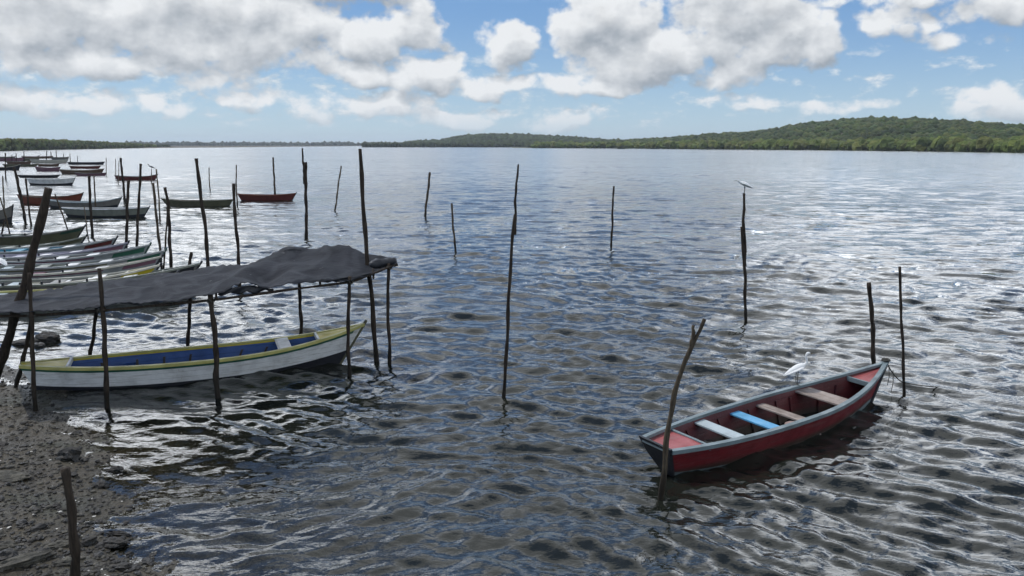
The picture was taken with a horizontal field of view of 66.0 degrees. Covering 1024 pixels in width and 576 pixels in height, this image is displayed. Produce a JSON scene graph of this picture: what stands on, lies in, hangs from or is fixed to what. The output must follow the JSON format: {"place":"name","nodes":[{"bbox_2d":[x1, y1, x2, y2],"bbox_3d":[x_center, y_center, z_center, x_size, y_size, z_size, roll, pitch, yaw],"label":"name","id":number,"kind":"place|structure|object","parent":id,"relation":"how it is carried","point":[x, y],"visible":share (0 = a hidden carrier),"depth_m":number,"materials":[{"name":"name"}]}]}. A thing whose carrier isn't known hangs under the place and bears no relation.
{"place":"outdoors","nodes":[
{"label":"outdoors","id":0,"kind":"place"},
{"bbox_2d":[0,146,318,575],"bbox_3d":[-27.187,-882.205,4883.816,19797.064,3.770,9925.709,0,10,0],"label":"mudflat","id":1,"kind":"structure","parent":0,"point":[229,496],"depth_m":10.67,"materials":[{"name":"soil"}]},
{"bbox_2d":[0,540,16,550],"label":"rock","id":2,"kind":"object","parent":1,"relation":"on","point":[6,544],"visible":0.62,"depth_m":8.76,"materials":[{"name":"stone"}]},
{"bbox_2d":[0,549,17,561],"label":"rock","id":3,"kind":"object","parent":1,"relation":"on","point":[5,554],"visible":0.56,"depth_m":8.41,"materials":[{"name":"grey stone"}]},
{"bbox_2d":[0,470,31,481],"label":"rock","id":4,"kind":"object","parent":1,"relation":"on","point":[9,476],"visible":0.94,"depth_m":10.56,"materials":[{"name":"stone"}]},
{"bbox_2d":[0,187,52,377],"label":"leaning post","id":5,"kind":"object","parent":1,"relation":"on","point":[30,260],"visible":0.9,"depth_m":14.56,"materials":[{"name":"black wood"}]},
{"bbox_2d":[12,338,40,346],"bbox_3d":[-11.164,1.247,18.134,0.666,0.208,0.390,0,10,0],"label":"rock","id":6,"kind":"object","parent":1,"relation":"on","point":[20,342],"visible":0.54,"depth_m":17.99,"materials":[{"name":"grey stone"}]},
{"bbox_2d":[0,548,56,570],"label":"driftwood","id":7,"kind":"object","parent":1,"relation":"on","point":[25,560],"visible":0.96,"depth_m":8.39,"materials":[{"name":"wood"}]},
{"bbox_2d":[34,342,45,347],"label":"rock","id":8,"kind":"object","parent":1,"relation":"on","point":[40,345],"visible":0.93,"depth_m":17.78,"materials":[{"name":"grey stone"}]},
{"bbox_2d":[34,331,60,347],"bbox_3d":[-10.820,1.201,18.323,0.566,0.376,0.396,0,10,0],"label":"rock","id":9,"kind":"object","parent":1,"relation":"on","point":[47,337],"visible":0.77,"depth_m":18.21,"materials":[{"name":"grey stone"}]},
{"bbox_2d":[43,540,68,549],"bbox_3d":[-5.089,2.889,8.830,0.303,0.094,0.131,-5,12,-27],"label":"rock","id":10,"kind":"object","parent":1,"relation":"on","point":[56,545],"visible":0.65,"depth_m":8.80,"materials":[{"name":"stone"}]},
{"bbox_2d":[52,556,71,566],"bbox_3d":[-4.797,2.942,8.446,0.255,0.110,0.126,-3,11,-16],"label":"rock","id":11,"kind":"object","parent":1,"relation":"on","point":[64,561],"visible":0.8,"depth_m":8.41,"materials":[{"name":"stone"}]},
{"bbox_2d":[0,406,127,574],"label":"shells","id":12,"kind":"object","parent":1,"relation":"on","point":[61,511],"visible":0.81,"depth_m":9.66},
{"bbox_2d":[56,446,81,461],"bbox_3d":[-6.351,2.430,11.315,0.354,0.339,0.288,0,10,0],"label":"rock","id":13,"kind":"object","parent":1,"relation":"on","point":[72,453],"visible":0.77,"depth_m":11.24,"materials":[{"name":"grey stone"}]},
{"bbox_2d":[60,466,80,575],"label":"stake","id":14,"kind":"object","parent":1,"relation":"on","point":[74,546],"visible":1,"depth_m":7.57,"materials":[{"name":"black wood"}]},
{"bbox_2d":[0,138,156,150],"bbox_3d":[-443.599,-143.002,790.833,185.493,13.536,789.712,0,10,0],"label":"mangrove wood","id":15,"kind":"object","parent":1,"relation":"on","point":[11,144],"visible":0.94,"depth_m":737.97,"materials":[{"name":"green plant"}]},
{"bbox_2d":[0,369,162,575],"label":"pebbles","id":16,"kind":"object","parent":1,"relation":"on","point":[30,509],"visible":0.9,"depth_m":9.93,"materials":[{"name":"stone"}]},
{"bbox_2d":[80,536,97,545],"bbox_3d":[-4.817,2.886,8.974,0.142,0.125,0.172,9,14,41],"label":"rock","id":17,"kind":"object","parent":1,"relation":"on","point":[87,540],"visible":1,"depth_m":8.94,"materials":[{"name":"grey stone"}]},
{"bbox_2d":[0,367,178,575],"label":"pebbles","id":18,"kind":"object","parent":1,"relation":"on","point":[21,539],"visible":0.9,"depth_m":9.85,"materials":[{"name":"grey stone"}]},
{"bbox_2d":[93,480,108,487],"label":"rock","id":19,"kind":"object","parent":1,"relation":"on","point":[102,483],"visible":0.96,"depth_m":10.51,"materials":[{"name":"grey stone"}]},
{"bbox_2d":[95,537,130,548],"bbox_3d":[-4.543,2.911,8.964,0.401,0.146,0.192,0,10,0],"label":"rock","id":20,"kind":"object","parent":1,"relation":"on","point":[114,542],"visible":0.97,"depth_m":8.93,"materials":[{"name":"grey stone"}]},
{"bbox_2d":[105,466,124,473],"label":"rock","id":21,"kind":"object","parent":1,"relation":"on","point":[115,469],"visible":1,"depth_m":11.06,"materials":[{"name":"grey stone"}]},
{"bbox_2d":[106,531,132,535],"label":"rock","id":22,"kind":"object","parent":1,"relation":"on","point":[116,533],"visible":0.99,"depth_m":9.19,"materials":[{"name":"grey stone"}]},
{"bbox_2d":[111,562,132,570],"bbox_3d":[-4.183,2.987,8.435,0.227,0.101,0.149,0,10,0],"label":"rock","id":23,"kind":"object","parent":1,"relation":"on","point":[122,566],"visible":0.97,"depth_m":8.39,"materials":[{"name":"grey stone"}]},
{"bbox_2d":[157,144,170,146],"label":"mangrove islet","id":24,"kind":"object","parent":1,"relation":"on","point":[162,145],"visible":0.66,"depth_m":1218.90,"materials":[{"name":"green plant"}]},
{"bbox_2d":[0,245,397,412],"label":"awning","id":25,"kind":"object","parent":1,"relation":"on","point":[338,264],"visible":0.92,"depth_m":15.13,"materials":[{"name":"grey fabric"}]},
{"bbox_2d":[124,140,387,145],"bbox_3d":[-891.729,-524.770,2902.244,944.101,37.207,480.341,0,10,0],"label":"distant wood","id":26,"kind":"object","parent":1,"relation":"on","point":[264,143],"visible":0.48,"depth_m":2869.28,"materials":[{"name":"green plant"}]},
{"bbox_2d":[0,146,1023,575],"bbox_3d":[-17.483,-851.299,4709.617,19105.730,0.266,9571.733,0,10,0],"label":"water","id":27,"kind":"structure","parent":0,"point":[430,450],"depth_m":17.88,"materials":[{"name":"grey liquid"}]},
{"bbox_2d":[2,176,4,208],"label":"mooring pole","id":28,"kind":"object","parent":27,"relation":"in","point":[3,192],"visible":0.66,"depth_m":49.16,"materials":[{"name":"brown wood"}]},
{"bbox_2d":[1,219,5,233],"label":"mooring pole","id":29,"kind":"object","parent":27,"relation":"in","point":[2,229],"visible":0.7,"depth_m":40.48,"materials":[{"name":"black wood"}]},
{"bbox_2d":[0,197,10,233],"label":"mooring pole","id":30,"kind":"object","parent":27,"relation":"in","point":[5,216],"visible":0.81,"depth_m":40.63,"materials":[{"name":"brown wood"}]},
{"bbox_2d":[5,153,6,179],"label":"mooring pole","id":31,"kind":"object","parent":27,"relation":"in","point":[5,167],"visible":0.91,"depth_m":101.17,"materials":[{"name":"black wood"}]},
{"bbox_2d":[0,204,13,222],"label":"rowing boat","id":32,"kind":"object","parent":27,"relation":"on","point":[9,212],"visible":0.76,"depth_m":46.20,"materials":[{"name":"grey paint"}]},
{"bbox_2d":[0,164,20,169],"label":"rowing boat","id":33,"kind":"object","parent":27,"relation":"on","point":[17,167],"visible":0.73,"depth_m":141.59,"materials":[{"name":"black paint"}]},
{"bbox_2d":[0,157,24,160],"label":"rowing boat","id":34,"kind":"object","parent":27,"relation":"on","point":[10,159],"visible":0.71,"depth_m":220.34,"materials":[{"name":"paint"}]},
{"bbox_2d":[6,161,31,163],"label":"rowing boat","id":35,"kind":"object","parent":27,"relation":"on","point":[18,162],"visible":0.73,"depth_m":179.30,"materials":[{"name":"brown paint"}]},
{"bbox_2d":[13,167,26,221],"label":"mooring pole","id":36,"kind":"object","parent":27,"relation":"in","point":[20,195],"visible":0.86,"depth_m":46.08,"materials":[{"name":"black wood"}]},
{"bbox_2d":[3,164,37,166],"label":"rowing boat","id":37,"kind":"object","parent":27,"relation":"on","point":[23,165],"visible":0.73,"depth_m":164.12,"materials":[{"name":"green paint"}]},
{"bbox_2d":[25,178,31,224],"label":"mooring pole","id":38,"kind":"object","parent":27,"relation":"in","point":[29,214],"visible":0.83,"depth_m":45.24,"materials":[{"name":"black wood"}]},
{"bbox_2d":[24,158,38,160],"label":"rowing boat","id":39,"kind":"object","parent":27,"relation":"on","point":[27,159],"visible":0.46,"depth_m":224.07,"materials":[{"name":"green paint"}]},
{"bbox_2d":[21,156,52,157],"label":"rowing boat","id":40,"kind":"object","parent":27,"relation":"on","point":[37,157],"visible":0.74,"depth_m":263.44,"materials":[{"name":"brown paint"}]},
{"bbox_2d":[18,174,60,177],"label":"rowing boat","id":41,"kind":"object","parent":27,"relation":"on","point":[38,176],"visible":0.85,"depth_m":109.37,"materials":[{"name":"black paint"}]},
{"bbox_2d":[0,224,86,245],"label":"rowing boat","id":42,"kind":"object","parent":27,"relation":"on","point":[26,239],"visible":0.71,"depth_m":35.58,"materials":[{"name":"green paint"}]},
{"bbox_2d":[0,234,87,247],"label":"rowing boat","id":43,"kind":"object","parent":27,"relation":"on","point":[79,240],"visible":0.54,"depth_m":31.78,"materials":[{"name":"green paint"}]},
{"bbox_2d":[35,166,59,170],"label":"rowing boat","id":44,"kind":"object","parent":27,"relation":"on","point":[46,169],"visible":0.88,"depth_m":135.86,"materials":[{"name":"paint"}]},
{"bbox_2d":[30,159,67,162],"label":"rowing boat","id":45,"kind":"object","parent":27,"relation":"on","point":[51,161],"visible":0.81,"depth_m":194.84,"materials":[{"name":"beige paint"}]},
{"bbox_2d":[38,163,59,165],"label":"rowing boat","id":46,"kind":"object","parent":27,"relation":"on","point":[48,164],"visible":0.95,"depth_m":166.10,"materials":[{"name":"brown paint"}]},
{"bbox_2d":[16,192,83,203],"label":"rowing boat","id":47,"kind":"object","parent":27,"relation":"on","point":[33,199],"visible":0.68,"depth_m":60.76,"materials":[{"name":"orange paint"}]},
{"bbox_2d":[27,177,75,184],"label":"rowing boat","id":48,"kind":"object","parent":27,"relation":"on","point":[67,181],"visible":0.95,"depth_m":88.98,"materials":[{"name":"white paint"}]},
{"bbox_2d":[0,235,117,254],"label":"rowing boat","id":49,"kind":"object","parent":27,"relation":"on","point":[88,245],"visible":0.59,"depth_m":30.21,"materials":[{"name":"paint"}]},
{"bbox_2d":[51,157,68,159],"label":"rowing boat","id":50,"kind":"object","parent":27,"relation":"on","point":[57,158],"visible":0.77,"depth_m":235.76,"materials":[{"name":"grey paint"}]},
{"bbox_2d":[54,194,67,229],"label":"mooring pole","id":51,"kind":"object","parent":27,"relation":"in","point":[61,212],"visible":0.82,"depth_m":41.35,"materials":[{"name":"brown wood"}]},
{"bbox_2d":[0,240,129,256],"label":"rowing boat","id":52,"kind":"object","parent":27,"relation":"on","point":[111,247],"visible":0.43,"depth_m":28.77,"materials":[{"name":"paint"}]},
{"bbox_2d":[0,242,151,264],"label":"rowing boat","id":53,"kind":"object","parent":27,"relation":"on","point":[133,251],"visible":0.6,"depth_m":27.58,"materials":[{"name":"paint"}]},
{"bbox_2d":[0,262,161,285],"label":"rowing boat","id":54,"kind":"object","parent":27,"relation":"on","point":[144,270],"visible":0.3,"depth_m":24.35,"materials":[{"name":"paint"}]},
{"bbox_2d":[59,168,103,173],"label":"rowing boat","id":55,"kind":"object","parent":27,"relation":"on","point":[64,171],"visible":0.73,"depth_m":122.20,"materials":[{"name":"brown paint"}]},
{"bbox_2d":[0,254,163,279],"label":"rowing boat","id":56,"kind":"object","parent":27,"relation":"on","point":[126,266],"visible":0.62,"depth_m":25.44,"materials":[{"name":"paint"}]},
{"bbox_2d":[0,248,167,274],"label":"rowing boat","id":57,"kind":"object","parent":27,"relation":"on","point":[13,269],"visible":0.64,"depth_m":26.18,"materials":[{"name":"paint"}]},
{"bbox_2d":[0,258,6,265],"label":"egret","id":58,"kind":"object","parent":57,"relation":"on","point":[3,261],"visible":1,"depth_m":25.27,"materials":[{"name":"white"}]},
{"bbox_2d":[69,165,100,168],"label":"rowing boat","id":59,"kind":"object","parent":27,"relation":"on","point":[85,167],"visible":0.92,"depth_m":151.23,"materials":[{"name":"red paint"}]},
{"bbox_2d":[67,162,103,164],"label":"rowing boat","id":60,"kind":"object","parent":27,"relation":"on","point":[86,163],"visible":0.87,"depth_m":181.87,"materials":[{"name":"black paint"}]},
{"bbox_2d":[49,196,122,207],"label":"rowing boat","id":61,"kind":"object","parent":27,"relation":"on","point":[115,202],"visible":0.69,"depth_m":56.67,"materials":[{"name":"grey paint"}]},
{"bbox_2d":[84,207,88,237],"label":"mooring pole","id":62,"kind":"object","parent":27,"relation":"in","point":[86,223],"visible":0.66,"depth_m":38.35,"materials":[{"name":"brown wood"}]},
{"bbox_2d":[0,270,178,303],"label":"rowing boat","id":63,"kind":"object","parent":27,"relation":"on","point":[16,291],"visible":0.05,"depth_m":22.46,"materials":[{"name":"paint"}]},
{"bbox_2d":[74,172,105,175],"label":"rowing boat","id":64,"kind":"object","parent":27,"relation":"on","point":[87,174],"visible":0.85,"depth_m":116.01,"materials":[{"name":"paint"}]},
{"bbox_2d":[88,175,93,237],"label":"mooring pole","id":65,"kind":"object","parent":27,"relation":"in","point":[90,205],"visible":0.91,"depth_m":38.62,"materials":[{"name":"black wood"}]},
{"bbox_2d":[93,175,95,206],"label":"mooring pole","id":66,"kind":"object","parent":27,"relation":"in","point":[94,191],"visible":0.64,"depth_m":50.69,"materials":[{"name":"brown wood"}]},
{"bbox_2d":[0,260,202,290],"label":"rowing boat","id":67,"kind":"object","parent":27,"relation":"on","point":[9,285],"visible":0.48,"depth_m":23.82,"materials":[{"name":"grey paint"}]},
{"bbox_2d":[61,206,149,217],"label":"rowing boat","id":68,"kind":"object","parent":27,"relation":"on","point":[78,212],"visible":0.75,"depth_m":49.48,"materials":[{"name":"green paint"}]},
{"bbox_2d":[119,158,125,200],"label":"mooring pole","id":69,"kind":"object","parent":27,"relation":"in","point":[123,184],"visible":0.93,"depth_m":63.65,"materials":[{"name":"black wood"}]},
{"bbox_2d":[125,180,129,247],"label":"mooring pole","id":70,"kind":"object","parent":27,"relation":"in","point":[127,213],"visible":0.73,"depth_m":33.70,"materials":[{"name":"black wood"}]},
{"bbox_2d":[114,174,157,179],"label":"rowing boat","id":71,"kind":"object","parent":27,"relation":"on","point":[137,177],"visible":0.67,"depth_m":101.90,"materials":[{"name":"red paint"}]},
{"bbox_2d":[135,164,141,246],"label":"mooring pole","id":72,"kind":"object","parent":27,"relation":"in","point":[138,208],"visible":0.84,"depth_m":33.68,"materials":[{"name":"black wood"}]},
{"bbox_2d":[152,183,162,267],"bbox_3d":[-12.999,-2.052,28.945,0.165,3.588,0.132,0,10,0],"label":"mooring pole","id":73,"kind":"object","parent":27,"relation":"in","point":[156,219],"visible":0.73,"depth_m":28.85,"materials":[{"name":"brown wood"}]},
{"bbox_2d":[94,428,222,574],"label":"foam flecks","id":74,"kind":"object","parent":27,"relation":"on","point":[170,517],"visible":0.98,"depth_m":9.23,"materials":[{"name":"white liquid"}]},
{"bbox_2d":[156,169,160,219],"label":"mooring pole","id":75,"kind":"object","parent":27,"relation":"in","point":[158,196],"visible":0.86,"depth_m":47.81,"materials":[{"name":"brown wood"}]},
{"bbox_2d":[162,207,167,268],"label":"mooring pole","id":76,"kind":"object","parent":27,"relation":"in","point":[163,267],"visible":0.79,"depth_m":28.73,"materials":[{"name":"brown wood"}]},
{"bbox_2d":[163,187,172,267],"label":"mooring pole","id":77,"kind":"object","parent":27,"relation":"in","point":[169,230],"visible":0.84,"depth_m":28.52,"materials":[{"name":"black wood"}]},
{"bbox_2d":[188,252,192,264],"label":"mooring pole","id":78,"kind":"object","parent":27,"relation":"in","point":[190,258],"visible":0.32,"depth_m":27.04,"materials":[{"name":"black wood"}]},
{"bbox_2d":[19,319,367,391],"bbox_3d":[-6.050,1.400,15.679,6.419,1.039,1.235,-4,12,-21],"label":"rowing boat","id":79,"kind":"object","parent":27,"relation":"on","point":[130,371],"visible":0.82,"depth_m":15.46,"materials":[{"name":"white paint"}]},
{"bbox_2d":[161,198,232,205],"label":"rowing boat","id":80,"kind":"object","parent":27,"relation":"on","point":[176,202],"visible":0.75,"depth_m":58.68,"materials":[{"name":"green paint"}]},
{"bbox_2d":[194,158,209,266],"bbox_3d":[-9.288,-1.601,23.765,0.246,4.555,0.146,0,10,0],"label":"mooring pole","id":81,"kind":"object","parent":27,"relation":"in","point":[206,243],"visible":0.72,"depth_m":23.60,"materials":[{"name":"black wood"}]},
{"bbox_2d":[235,165,237,205],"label":"mooring pole","id":82,"kind":"object","parent":27,"relation":"in","point":[236,186],"visible":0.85,"depth_m":58.18,"materials":[{"name":"brown wood"}]},
{"bbox_2d":[232,183,241,286],"bbox_3d":[-8.440,-1.293,24.178,0.172,3.800,0.134,0,10,0],"label":"mooring pole","id":83,"kind":"object","parent":27,"relation":"in","point":[235,223],"visible":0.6,"depth_m":24.05,"materials":[{"name":"black wood"}]},
{"bbox_2d":[238,192,296,200],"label":"rowing boat","id":84,"kind":"object","parent":27,"relation":"on","point":[260,197],"visible":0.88,"depth_m":64.61,"materials":[{"name":"red paint"}]},
{"bbox_2d":[272,157,275,193],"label":"mooring pole","id":85,"kind":"object","parent":27,"relation":"in","point":[273,176],"visible":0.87,"depth_m":70.34,"materials":[{"name":"brown wood"}]},
{"bbox_2d":[302,148,307,237],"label":"mooring pole","id":86,"kind":"object","parent":27,"relation":"in","point":[304,164],"visible":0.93,"depth_m":38.29,"materials":[{"name":"black wood"}]},
{"bbox_2d":[334,166,341,210],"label":"mooring pole","id":87,"kind":"object","parent":27,"relation":"in","point":[337,189],"visible":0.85,"depth_m":53.94,"materials":[{"name":"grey wood"}]},
{"bbox_2d":[358,149,378,361],"bbox_3d":[-2.975,-0.437,16.477,0.306,4.873,0.137,0,10,0],"label":"mooring pole","id":88,"kind":"object","parent":27,"relation":"in","point":[370,285],"visible":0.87,"depth_m":16.39,"materials":[{"name":"black wood"}]},
{"bbox_2d":[424,172,430,215],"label":"mooring pole","id":89,"kind":"object","parent":27,"relation":"in","point":[427,194],"visible":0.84,"depth_m":50.30,"materials":[{"name":"brown wood"}]},
{"bbox_2d":[451,203,456,251],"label":"mooring pole","id":90,"kind":"object","parent":27,"relation":"in","point":[453,231],"visible":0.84,"depth_m":33.66,"materials":[{"name":"brown wood"}]},
{"bbox_2d":[502,164,518,397],"bbox_3d":[-0.043,0.173,13.799,0.334,4.626,0.088,-1,10,-6],"label":"mooring pole","id":91,"kind":"object","parent":27,"relation":"in","point":[514,228],"visible":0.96,"depth_m":13.75,"materials":[{"name":"black wood"}]},
{"bbox_2d":[610,186,614,245],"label":"mooring pole","id":92,"kind":"object","parent":27,"relation":"in","point":[611,234],"visible":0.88,"depth_m":35.38,"materials":[{"name":"black wood"}]},
{"bbox_2d":[658,318,705,500],"bbox_3d":[2.121,1.772,10.014,0.574,2.840,0.099,0,10,0],"label":"mooring pole","id":93,"kind":"object","parent":27,"relation":"in","point":[663,478],"visible":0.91,"depth_m":9.96,"materials":[{"name":"brown wood"}]},
{"bbox_2d":[740,194,747,322],"bbox_3d":[5.981,-0.541,20.211,0.372,3.742,0.142,0,10,0],"label":"mooring pole","id":94,"kind":"object","parent":27,"relation":"in","point":[743,241],"visible":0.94,"depth_m":20.12,"materials":[{"name":"black wood"}]},
{"bbox_2d":[736,180,753,193],"bbox_3d":[5.840,-2.554,19.880,0.526,0.344,0.199,1,10,5],"label":"wading bird","id":95,"kind":"object","parent":94,"relation":"on","point":[744,184],"visible":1,"depth_m":19.84},
{"bbox_2d":[638,361,888,476],"bbox_3d":[4.304,2.011,12.461,5.783,0.847,1.131,-8,14,-34],"label":"rowing boat","id":96,"kind":"object","parent":27,"relation":"on","point":[834,400],"visible":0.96,"depth_m":12.21,"materials":[{"name":"red paint"}]},
{"bbox_2d":[783,352,814,384],"bbox_3d":[4.844,1.361,13.295,0.554,0.568,0.209,-2,10,-10],"label":"egret","id":97,"kind":"object","parent":96,"relation":"on","point":[796,368],"visible":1,"depth_m":13.26,"materials":[{"name":"white"}]},
{"bbox_2d":[881,358,935,391],"bbox_3d":[7.512,1.587,14.458,2.069,0.823,0.153,-5,11,-24],"label":"mooring rope","id":98,"kind":"object","parent":96,"relation":"attached to","point":[886,359],"visible":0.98,"depth_m":14.15,"materials":[{"name":"grey fabric"}]},
{"bbox_2d":[867,282,875,363],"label":"mooring pole","id":99,"kind":"object","parent":27,"relation":"in","point":[872,328],"visible":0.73,"depth_m":15.56,"materials":[{"name":"black wood"}]},
{"bbox_2d":[898,266,905,395],"bbox_3d":[7.036,1.013,14.192,0.409,2.832,0.067,0,10,0],"label":"mooring pole","id":100,"kind":"object","parent":27,"relation":"in","point":[902,337],"visible":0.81,"depth_m":14.13,"materials":[{"name":"black wood"}]},
{"bbox_2d":[0,0,1023,142],"label":"sky","id":101,"kind":"structure","parent":0,"point":[355,71],"materials":[{"name":"blue"}]},
{"bbox_2d":[512,129,883,150],"bbox_3d":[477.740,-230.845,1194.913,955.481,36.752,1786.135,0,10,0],"label":"hill terrain","id":102,"kind":"structure","parent":0,"point":[646,148],"depth_m":943.70,"materials":[{"name":"green plant"}]},
{"bbox_2d":[526,115,1023,147],"bbox_3d":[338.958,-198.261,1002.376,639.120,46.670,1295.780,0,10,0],"label":"hill forest","id":103,"kind":"object","parent":102,"relation":"on","point":[872,127],"visible":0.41,"depth_m":847.21,"materials":[{"name":"green plant"}]},
{"bbox_2d":[531,135,1023,152],"bbox_3d":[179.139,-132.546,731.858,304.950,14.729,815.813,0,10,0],"label":"mangrove belt","id":104,"kind":"object","parent":102,"relation":"on","point":[982,143],"visible":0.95,"depth_m":644.33,"materials":[{"name":"green plant"}]},
{"bbox_3d":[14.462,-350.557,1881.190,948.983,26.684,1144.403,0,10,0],"label":"hill terrain","id":105,"kind":"structure","parent":0,"visible":0},
{"bbox_2d":[361,141,591,146],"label":"mangrove belt","id":106,"kind":"object","parent":105,"relation":"on","point":[443,144],"visible":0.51,"depth_m":1418.88,"materials":[{"name":"green plant"}]},
{"bbox_2d":[373,132,625,146],"bbox_3d":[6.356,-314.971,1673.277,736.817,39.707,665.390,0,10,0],"label":"hill forest","id":107,"kind":"object","parent":105,"relation":"on","point":[506,137],"visible":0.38,"depth_m":1703.19,"materials":[{"name":"green plant"}]}
]}

